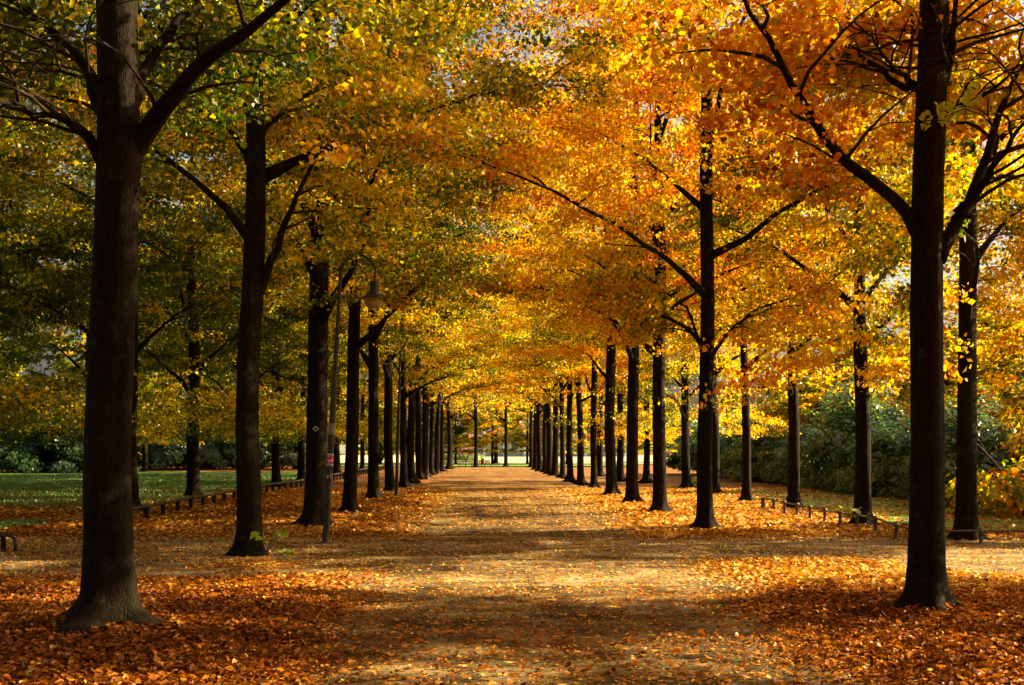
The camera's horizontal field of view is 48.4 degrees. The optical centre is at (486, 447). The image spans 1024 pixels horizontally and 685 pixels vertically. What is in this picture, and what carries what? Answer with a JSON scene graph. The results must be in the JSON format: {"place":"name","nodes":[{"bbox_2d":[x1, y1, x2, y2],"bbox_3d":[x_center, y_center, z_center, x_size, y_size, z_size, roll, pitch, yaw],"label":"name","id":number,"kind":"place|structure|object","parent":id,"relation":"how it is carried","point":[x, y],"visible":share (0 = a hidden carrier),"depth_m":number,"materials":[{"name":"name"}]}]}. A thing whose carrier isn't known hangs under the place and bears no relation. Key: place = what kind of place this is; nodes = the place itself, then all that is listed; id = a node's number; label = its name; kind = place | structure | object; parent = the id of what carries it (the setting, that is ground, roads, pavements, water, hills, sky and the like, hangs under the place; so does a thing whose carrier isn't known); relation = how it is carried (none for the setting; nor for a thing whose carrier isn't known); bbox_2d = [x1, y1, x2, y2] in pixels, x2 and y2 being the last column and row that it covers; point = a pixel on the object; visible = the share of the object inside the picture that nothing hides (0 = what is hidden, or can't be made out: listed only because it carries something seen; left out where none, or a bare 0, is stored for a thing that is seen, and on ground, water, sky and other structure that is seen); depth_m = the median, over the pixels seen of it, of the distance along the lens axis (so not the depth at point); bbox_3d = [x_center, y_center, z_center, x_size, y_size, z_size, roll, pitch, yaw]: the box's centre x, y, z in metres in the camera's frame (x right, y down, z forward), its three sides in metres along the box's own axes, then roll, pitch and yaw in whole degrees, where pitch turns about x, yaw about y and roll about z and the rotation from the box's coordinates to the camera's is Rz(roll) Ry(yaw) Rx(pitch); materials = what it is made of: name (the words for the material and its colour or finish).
{"place":"outdoors","nodes":[
{"label":"outdoors","id":0,"kind":"place"},
{"bbox_2d":[0,471,296,505],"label":"lawn","id":1,"kind":"structure","parent":0,"point":[141,473],"depth_m":53.90,"materials":[{"name":"green plant"}]},
{"bbox_2d":[0,207,78,448],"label":"woodland tree","id":2,"kind":"object","parent":1,"relation":"on","point":[35,440],"visible":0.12,"depth_m":58.92,"materials":[{"name":"green plant"}]},
{"bbox_2d":[0,125,83,444],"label":"woodland tree","id":3,"kind":"object","parent":1,"relation":"on","point":[24,360],"visible":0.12,"depth_m":48.65,"materials":[{"name":"green plant"}]},
{"bbox_2d":[0,51,90,433],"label":"linden tree","id":4,"kind":"object","parent":1,"relation":"on","point":[4,310],"visible":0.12,"depth_m":31.96,"materials":[{"name":"green plant"}]},
{"bbox_2d":[0,106,262,487],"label":"linden tree","id":5,"kind":"object","parent":1,"relation":"on","point":[42,340],"visible":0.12,"depth_m":44.08,"materials":[{"name":"green plant"}]},
{"bbox_2d":[61,272,292,445],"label":"woodland tree","id":6,"kind":"object","parent":1,"relation":"on","point":[165,385],"visible":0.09,"depth_m":64.09,"materials":[{"name":"green plant"}]},
{"bbox_2d":[137,201,299,477],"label":"linden tree","id":7,"kind":"object","parent":1,"relation":"on","point":[202,385],"visible":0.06,"depth_m":59.72,"materials":[{"name":"green plant"}]},
{"bbox_2d":[0,451,804,487],"bbox_3d":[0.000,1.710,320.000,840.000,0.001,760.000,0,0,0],"label":"ground","id":8,"kind":"structure","parent":0,"point":[673,477],"depth_m":63.44,"materials":[{"name":"brown plant"}]},
{"bbox_2d":[0,423,82,472],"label":"evergreen shrub","id":9,"kind":"object","parent":8,"relation":"on","point":[17,454],"visible":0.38,"depth_m":72.04,"materials":[{"name":"green plant"}]},
{"bbox_2d":[0,36,85,427],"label":"linden tree","id":10,"kind":"object","parent":8,"relation":"on","point":[12,141],"visible":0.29,"depth_m":25.69,"materials":[{"name":"green plant"}]},
{"bbox_2d":[0,0,160,443],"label":"linden tree","id":11,"kind":"object","parent":8,"relation":"on","point":[50,244],"visible":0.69,"depth_m":23.50,"materials":[{"name":"green plant"}]},
{"bbox_2d":[43,294,173,433],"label":"woodland tree","id":12,"kind":"object","parent":8,"relation":"on","point":[71,354],"visible":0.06,"depth_m":90.89,"materials":[{"name":"green plant"}]},
{"bbox_2d":[76,339,224,471],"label":"woodland tree","id":13,"kind":"object","parent":8,"relation":"on","point":[182,442],"visible":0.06,"depth_m":78.56,"materials":[{"name":"green plant"}]},
{"bbox_2d":[0,0,336,510],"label":"linden tree","id":14,"kind":"object","parent":8,"relation":"on","point":[211,297],"visible":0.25,"depth_m":28.48,"materials":[{"name":"green plant"}]},
{"bbox_2d":[3,69,346,497],"bbox_3d":[-9.543,-5.560,37.388,10.605,14.662,12.371,-1,0,1],"label":"linden tree","id":15,"kind":"object","parent":8,"relation":"on","point":[193,487],"visible":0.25,"depth_m":36.90,"materials":[{"name":"green plant"}]},
{"bbox_2d":[137,425,219,469],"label":"evergreen shrub","id":16,"kind":"object","parent":8,"relation":"on","point":[171,453],"visible":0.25,"depth_m":87.01,"materials":[{"name":"green plant"}]},
{"bbox_2d":[180,411,235,469],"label":"evergreen shrub","id":17,"kind":"object","parent":8,"relation":"on","point":[211,453],"visible":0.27,"depth_m":88.10,"materials":[{"name":"green plant"}]},
{"bbox_2d":[137,178,366,487],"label":"linden tree","id":18,"kind":"object","parent":8,"relation":"on","point":[290,357],"visible":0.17,"depth_m":43.46,"materials":[{"name":"green plant"}]},
{"bbox_2d":[0,0,516,635],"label":"linden tree","id":19,"kind":"object","parent":8,"relation":"on","point":[122,78],"visible":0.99,"depth_m":10.01,"materials":[{"name":"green plant"}]},
{"bbox_2d":[132,464,393,518],"bbox_3d":[-7.830,1.496,60.354,0.169,0.474,71.431,0,0,0],"label":"fence","id":20,"kind":"object","parent":8,"relation":"on","point":[177,502],"visible":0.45,"depth_m":32.44,"materials":[{"name":"wood"}]},
{"bbox_2d":[166,201,396,485],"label":"linden tree","id":21,"kind":"object","parent":8,"relation":"on","point":[275,461],"visible":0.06,"depth_m":50.81,"materials":[{"name":"green plant"}]},
{"bbox_2d":[260,438,305,468],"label":"evergreen shrub","id":22,"kind":"object","parent":8,"relation":"on","point":[289,459],"visible":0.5,"depth_m":89.14,"materials":[{"name":"green plant"}]},
{"bbox_2d":[212,243,396,482],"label":"linden tree","id":23,"kind":"object","parent":8,"relation":"on","point":[301,462],"visible":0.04,"depth_m":55.68,"materials":[{"name":"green plant"}]},
{"bbox_2d":[0,0,635,556],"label":"linden tree","id":24,"kind":"object","parent":8,"relation":"on","point":[376,114],"visible":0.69,"depth_m":17.44,"materials":[{"name":"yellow plant"}]},
{"bbox_2d":[69,0,568,525],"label":"linden tree","id":25,"kind":"object","parent":8,"relation":"on","point":[321,304],"visible":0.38,"depth_m":23.75,"materials":[{"name":"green plant"}]},
{"bbox_2d":[260,265,405,475],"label":"linden tree","id":26,"kind":"object","parent":8,"relation":"on","point":[336,465],"visible":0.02,"depth_m":69.48,"materials":[{"name":"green plant"}]},
{"bbox_2d":[143,0,576,512],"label":"linden tree","id":27,"kind":"object","parent":8,"relation":"on","point":[356,343],"visible":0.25,"depth_m":27.92,"materials":[{"name":"yellow plant"}]},
{"bbox_2d":[201,1,531,499],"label":"linden tree","id":28,"kind":"object","parent":8,"relation":"on","point":[375,455],"visible":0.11,"depth_m":35.59,"materials":[{"name":"yellow plant"}]},
{"bbox_2d":[228,44,516,491],"bbox_3d":[-3.491,-6.685,42.371,11.202,16.946,11.143,0,0,-39],"label":"linden tree","id":29,"kind":"object","parent":8,"relation":"on","point":[388,440],"visible":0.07,"depth_m":42.02,"materials":[{"name":"yellow plant"}]},
{"bbox_2d":[392,343,424,495],"bbox_3d":[-2.551,-0.879,37.667,0.988,5.194,0.516,2,0,0],"label":"street lamp","id":30,"kind":"object","parent":8,"relation":"on","point":[417,366],"visible":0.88,"depth_m":37.62,"materials":[{"name":"black metal"}]},
{"bbox_2d":[329,169,509,483],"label":"linden tree","id":31,"kind":"object","parent":8,"relation":"on","point":[412,478],"visible":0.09,"depth_m":54.89,"materials":[{"name":"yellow plant"}]},
{"bbox_2d":[303,138,539,486],"bbox_3d":[-3.726,-6.008,49.926,10.149,15.527,10.116,0,0,-25],"label":"linden tree","id":32,"kind":"object","parent":8,"relation":"on","point":[452,372],"visible":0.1,"depth_m":49.42,"materials":[{"name":"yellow plant"}]},
{"bbox_2d":[359,291,500,474],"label":"linden tree","id":33,"kind":"object","parent":8,"relation":"on","point":[431,442],"visible":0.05,"depth_m":71.76,"materials":[{"name":"yellow plant"}]},
{"bbox_2d":[359,205,508,479],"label":"linden tree","id":34,"kind":"object","parent":8,"relation":"on","point":[420,475],"visible":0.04,"depth_m":61.61,"materials":[{"name":"plant"}]},
{"bbox_2d":[341,275,539,476],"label":"linden tree","id":35,"kind":"object","parent":8,"relation":"on","point":[472,385],"visible":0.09,"depth_m":66.87,"materials":[{"name":"yellow plant"}]},
{"bbox_2d":[366,292,514,471],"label":"linden tree","id":36,"kind":"object","parent":8,"relation":"on","point":[441,465],"visible":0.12,"depth_m":81.75,"materials":[{"name":"yellow plant"}]},
{"bbox_2d":[379,273,507,472],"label":"linden tree","id":37,"kind":"object","parent":8,"relation":"on","point":[436,440],"visible":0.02,"depth_m":76.38,"materials":[{"name":"yellow plant"}]},
{"bbox_2d":[398,331,522,468],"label":"linden tree","id":38,"kind":"object","parent":8,"relation":"on","point":[449,465],"visible":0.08,"depth_m":91.22,"materials":[{"name":"yellow plant"}]},
{"bbox_2d":[138,394,786,454],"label":"wood","id":39,"kind":"object","parent":8,"relation":"on","point":[669,423],"visible":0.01,"depth_m":258.93,"materials":[{"name":"yellow plant"}]},
{"bbox_2d":[421,314,521,466],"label":"linden tree","id":40,"kind":"object","parent":8,"relation":"on","point":[475,419],"visible":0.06,"depth_m":96.03,"materials":[{"name":"yellow plant"}]},
{"bbox_2d":[435,320,541,462],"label":"woodland tree","id":41,"kind":"object","parent":8,"relation":"on","point":[518,440],"visible":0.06,"depth_m":117.44,"materials":[{"name":"yellow plant"}]},
{"bbox_2d":[0,487,1023,532],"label":"fallen leaves","id":42,"kind":"object","parent":8,"relation":"on","point":[288,493],"visible":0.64,"depth_m":28.34,"materials":[{"name":"orange plant"}]},
{"bbox_2d":[0,487,1023,684],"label":"leaf bed","id":43,"kind":"object","parent":8,"relation":"on","point":[567,673],"visible":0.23,"depth_m":12.88,"materials":[{"name":"dry fallen leaves"}]},
{"bbox_2d":[320,253,387,542],"bbox_3d":[-2.293,-0.788,19.748,0.988,5.194,0.516,3,0,0],"label":"street lamp","id":44,"kind":"object","parent":43,"relation":"on","point":[372,298],"visible":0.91,"depth_m":19.70,"materials":[{"name":"black metal"}]},
{"bbox_2d":[459,238,603,478],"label":"linden tree","id":45,"kind":"object","parent":8,"relation":"on","point":[562,387],"visible":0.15,"depth_m":61.83,"materials":[{"name":"orange plant"}]},
{"bbox_2d":[473,268,598,470],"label":"linden tree","id":46,"kind":"object","parent":8,"relation":"on","point":[538,411],"visible":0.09,"depth_m":79.84,"materials":[{"name":"orange plant"}]},
{"bbox_2d":[459,256,617,473],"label":"linden tree","id":47,"kind":"object","parent":8,"relation":"on","point":[512,390],"visible":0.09,"depth_m":71.69,"materials":[{"name":"orange plant"}]},
{"bbox_2d":[477,241,616,476],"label":"linden tree","id":48,"kind":"object","parent":8,"relation":"on","point":[554,467],"visible":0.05,"depth_m":67.51,"materials":[{"name":"orange plant"}]},
{"bbox_2d":[478,146,643,482],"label":"linden tree","id":49,"kind":"object","parent":8,"relation":"on","point":[570,478],"visible":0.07,"depth_m":55.76,"materials":[{"name":"orange plant"}]},
{"bbox_2d":[445,7,694,494],"bbox_3d":[3.991,-6.274,38.888,11.368,16.061,10.739,0,0,27],"label":"linden tree","id":50,"kind":"object","parent":8,"relation":"on","point":[542,348],"visible":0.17,"depth_m":38.76,"materials":[{"name":"orange plant"}]},
{"bbox_2d":[470,96,690,487],"bbox_3d":[4.215,-6.001,46.589,10.972,15.551,10.430,0,0,37],"label":"linden tree","id":51,"kind":"object","parent":8,"relation":"on","point":[575,370],"visible":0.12,"depth_m":46.29,"materials":[{"name":"orange plant"}]},
{"bbox_2d":[451,144,725,485],"bbox_3d":[4.288,-5.796,51.810,10.747,15.127,10.283,0,0,-31],"label":"linden tree","id":52,"kind":"object","parent":8,"relation":"on","point":[580,480],"visible":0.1,"depth_m":51.62,"materials":[{"name":"orange plant"}]},
{"bbox_2d":[523,331,670,476],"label":"linden tree","id":53,"kind":"object","parent":8,"relation":"on","point":[600,472],"visible":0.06,"depth_m":67.47,"materials":[{"name":"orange plant"}]},
{"bbox_2d":[503,303,699,481],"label":"linden tree","id":54,"kind":"object","parent":8,"relation":"on","point":[621,477],"visible":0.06,"depth_m":57.57,"materials":[{"name":"yellow plant"}]},
{"bbox_2d":[438,0,846,502],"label":"linden tree","id":55,"kind":"object","parent":8,"relation":"on","point":[632,494],"visible":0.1,"depth_m":33.28,"materials":[{"name":"orange plant"}]},
{"bbox_2d":[415,0,873,512],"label":"linden tree","id":56,"kind":"object","parent":8,"relation":"on","point":[659,496],"visible":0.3,"depth_m":27.80,"materials":[{"name":"orange plant"}]},
{"bbox_2d":[551,307,737,482],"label":"linden tree","id":57,"kind":"object","parent":8,"relation":"on","point":[646,477],"visible":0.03,"depth_m":54.85,"materials":[{"name":"yellow plant"}]},
{"bbox_2d":[572,235,801,487],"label":"linden tree","id":58,"kind":"object","parent":8,"relation":"on","point":[685,447],"visible":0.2,"depth_m":46.16,"materials":[{"name":"yellow plant"}]},
{"bbox_2d":[364,0,1023,528],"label":"linden tree","id":59,"kind":"object","parent":8,"relation":"on","point":[636,296],"visible":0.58,"depth_m":22.04,"materials":[{"name":"orange plant"}]},
{"bbox_2d":[666,422,728,471],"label":"evergreen shrub","id":60,"kind":"object","parent":8,"relation":"on","point":[673,460],"visible":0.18,"depth_m":72.09,"materials":[{"name":"green plant"}]},
{"bbox_2d":[583,210,843,493],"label":"linden tree","id":61,"kind":"object","parent":8,"relation":"on","point":[716,486],"visible":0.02,"depth_m":39.51,"materials":[{"name":"orange plant"}]},
{"bbox_2d":[583,158,903,501],"bbox_3d":[7.613,-3.359,34.139,9.686,10.255,8.658,-1,-1,21],"label":"linden tree","id":62,"kind":"object","parent":8,"relation":"on","point":[746,492],"visible":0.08,"depth_m":34.13,"materials":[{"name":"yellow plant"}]},
{"bbox_2d":[720,432,775,480],"bbox_3d":[13.791,0.325,58.378,4.081,2.697,4.402,0,0,-15],"label":"evergreen shrub","id":63,"kind":"object","parent":8,"relation":"on","point":[733,471],"visible":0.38,"depth_m":57.64,"materials":[{"name":"green plant"}]},
{"bbox_2d":[579,93,982,508],"bbox_3d":[8.077,-3.559,30.052,10.058,10.650,8.991,0,-1,-11],"label":"linden tree","id":64,"kind":"object","parent":8,"relation":"on","point":[793,492],"visible":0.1,"depth_m":30.12,"materials":[{"name":"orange plant"}]},
{"bbox_2d":[757,425,808,481],"bbox_3d":[14.659,0.286,53.611,3.597,2.754,3.338,0,0,7],"label":"evergreen shrub","id":65,"kind":"object","parent":8,"relation":"on","point":[770,473],"visible":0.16,"depth_m":53.34,"materials":[{"name":"green plant"}]},
{"bbox_2d":[555,0,1023,611],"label":"linden tree","id":66,"kind":"object","parent":8,"relation":"on","point":[779,50],"visible":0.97,"depth_m":10.93,"materials":[{"name":"orange plant"}]},
{"bbox_2d":[775,423,814,485],"bbox_3d":[13.963,0.301,49.071,3.067,2.720,3.416,0,0,-27],"label":"evergreen shrub","id":67,"kind":"object","parent":8,"relation":"on","point":[784,467],"visible":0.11,"depth_m":48.84,"materials":[{"name":"green plant"}]},
{"bbox_2d":[607,22,1023,525],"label":"linden tree","id":68,"kind":"object","parent":8,"relation":"on","point":[862,491],"visible":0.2,"depth_m":23.82,"materials":[{"name":"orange plant"}]},
{"bbox_2d":[750,353,882,428],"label":"woodland tree","id":69,"kind":"object","parent":8,"relation":"on","point":[848,363],"visible":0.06,"depth_m":64.43,"materials":[{"name":"yellow plant"}]},
{"bbox_2d":[730,313,909,461],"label":"woodland tree","id":70,"kind":"object","parent":8,"relation":"on","point":[813,395],"visible":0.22,"depth_m":56.10,"materials":[{"name":"yellow plant"}]},
{"bbox_2d":[800,378,909,489],"bbox_3d":[13.582,-0.451,41.793,4.645,4.249,4.170,0,0,-37],"label":"evergreen shrub","id":71,"kind":"object","parent":8,"relation":"on","point":[840,434],"visible":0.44,"depth_m":41.38,"materials":[{"name":"green plant"}]},
{"bbox_2d":[694,0,1023,540],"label":"linden tree","id":72,"kind":"object","parent":8,"relation":"on","point":[971,253],"visible":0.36,"depth_m":20.35,"materials":[{"name":"orange plant"}]},
{"bbox_2d":[819,372,910,430],"bbox_3d":[17.825,-0.868,51.321,5.360,5.276,5.633,0,0,31],"label":"autumn shrub","id":73,"kind":"object","parent":8,"relation":"on","point":[896,390],"visible":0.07,"depth_m":50.50,"materials":[{"name":"yellow plant"}]},
{"bbox_2d":[753,0,1023,76],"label":"linden tree","id":74,"kind":"object","parent":8,"relation":"on","point":[962,11],"visible":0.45,"depth_m":11.19,"materials":[{"name":"orange plant"}]},
{"bbox_2d":[761,497,1023,543],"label":"fence","id":75,"kind":"object","parent":8,"relation":"on","point":[896,525],"visible":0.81,"depth_m":22.55,"materials":[{"name":"wood"}]},
{"bbox_2d":[850,314,1014,402],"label":"woodland tree","id":76,"kind":"object","parent":8,"relation":"on","point":[950,383],"visible":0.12,"depth_m":53.85,"materials":[{"name":"yellow plant"}]},
{"bbox_2d":[943,291,1023,399],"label":"woodland tree","id":77,"kind":"object","parent":8,"relation":"on","point":[980,318],"visible":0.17,"depth_m":51.00,"materials":[{"name":"yellow plant"}]},
{"bbox_2d":[944,373,1023,421],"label":"autumn shrub","id":78,"kind":"object","parent":8,"relation":"on","point":[982,389],"visible":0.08,"depth_m":41.99,"materials":[{"name":"yellow plant"}]},
{"bbox_2d":[947,179,1023,454],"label":"linden tree","id":79,"kind":"object","parent":8,"relation":"on","point":[997,305],"visible":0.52,"depth_m":23.49,"materials":[{"name":"yellow plant"}]},
{"bbox_2d":[341,464,625,465],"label":"lawn","id":80,"kind":"structure","parent":0,"point":[490,464],"depth_m":107.45,"materials":[{"name":"green plant"}]},
{"bbox_2d":[443,316,534,466],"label":"linden tree","id":81,"kind":"object","parent":80,"relation":"on","point":[505,420],"visible":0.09,"depth_m":101.33,"materials":[{"name":"yellow plant"}]},
{"bbox_2d":[454,392,526,463],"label":"tree","id":82,"kind":"object","parent":80,"relation":"on","point":[487,421],"visible":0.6,"depth_m":112.14,"materials":[{"name":"yellow plant"}]},
{"bbox_2d":[533,394,604,463],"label":"tree","id":83,"kind":"object","parent":80,"relation":"on","point":[585,415],"visible":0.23,"depth_m":112.28,"materials":[{"name":"yellow plant"}]},
{"bbox_2d":[340,455,666,463],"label":"meadow","id":84,"kind":"structure","parent":0,"point":[516,460],"depth_m":146.40,"materials":[{"name":"green plant"}]},
{"bbox_2d":[434,399,484,463],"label":"tree","id":85,"kind":"object","parent":84,"relation":"on","point":[466,420],"visible":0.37,"depth_m":117.09,"materials":[{"name":"yellow plant"}]},
{"bbox_2d":[498,398,552,463],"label":"tree","id":86,"kind":"object","parent":84,"relation":"on","point":[518,420],"visible":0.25,"depth_m":115.98,"materials":[{"name":"yellow plant"}]},
{"bbox_2d":[677,390,758,436],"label":"woodland tree","id":87,"kind":"object","parent":84,"relation":"on","point":[725,408],"visible":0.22,"depth_m":127.41,"materials":[{"name":"yellow plant"}]},
{"bbox_2d":[0,535,1023,586],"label":"crossing path","id":88,"kind":"structure","parent":0,"point":[503,572],"depth_m":17.23,"materials":[{"name":"beige gravel"}]},
{"bbox_2d":[0,527,1023,637],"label":"fallen leaves","id":89,"kind":"object","parent":88,"relation":"on","point":[857,575],"visible":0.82,"depth_m":15.92,"materials":[{"name":"orange plant"}]},
{"bbox_2d":[0,0,1023,450],"label":"sky","id":90,"kind":"structure","parent":0,"point":[671,389],"materials":[{"name":"white"}]},
{"bbox_2d":[444,418,626,456],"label":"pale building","id":91,"kind":"structure","parent":0,"point":[515,454],"depth_m":211.00,"materials":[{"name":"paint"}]},
{"bbox_2d":[282,467,885,684],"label":"path","id":92,"kind":"structure","parent":0,"point":[486,479],"depth_m":10.51,"materials":[{"name":"beige gravel"}]},
{"bbox_2d":[0,582,1023,684],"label":"fallen leaves","id":93,"kind":"object","parent":92,"relation":"on","point":[36,602],"visible":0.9,"depth_m":9.62,"materials":[{"name":"orange plant"}]},
{"bbox_2d":[727,490,1023,529],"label":"side lawn","id":94,"kind":"structure","parent":0,"point":[905,521],"depth_m":30.03,"materials":[{"name":"green plant"}]},
{"bbox_2d":[820,427,892,493],"bbox_3d":[13.541,0.446,39.527,3.594,2.441,3.335,0,0,-9],"label":"evergreen shrub","id":95,"kind":"object","parent":94,"relation":"on","point":[832,488],"visible":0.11,"depth_m":39.64,"materials":[{"name":"green plant"}]},
{"bbox_2d":[836,415,910,497],"bbox_3d":[13.499,0.286,37.276,3.691,2.735,3.314,0,0,-33],"label":"evergreen shrub","id":96,"kind":"object","parent":94,"relation":"on","point":[881,485],"visible":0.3,"depth_m":36.80,"materials":[{"name":"green plant"}]},
{"bbox_2d":[877,415,949,499],"bbox_3d":[13.799,0.241,34.977,3.441,2.842,3.832,0,0,-34],"label":"evergreen shrub","id":97,"kind":"object","parent":94,"relation":"on","point":[894,467],"visible":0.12,"depth_m":35.15,"materials":[{"name":"green plant"}]},
{"bbox_2d":[894,393,1023,507],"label":"evergreen shrub","id":98,"kind":"object","parent":94,"relation":"on","point":[986,437],"visible":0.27,"depth_m":29.94,"materials":[{"name":"green plant"}]},
{"bbox_2d":[944,392,1023,516],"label":"bush","id":99,"kind":"object","parent":94,"relation":"on","point":[1002,492],"visible":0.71,"depth_m":25.89,"materials":[{"name":"yellow plant"}]},
{"bbox_2d":[986,337,1023,447],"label":"autumn shrub","id":100,"kind":"object","parent":94,"relation":"on","point":[1008,399],"visible":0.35,"depth_m":34.52,"materials":[{"name":"yellow plant"}]},
{"bbox_2d":[991,379,1023,473],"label":"autumn shrub","id":101,"kind":"object","parent":94,"relation":"on","point":[1011,451],"visible":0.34,"depth_m":29.78,"materials":[{"name":"yellow plant"}]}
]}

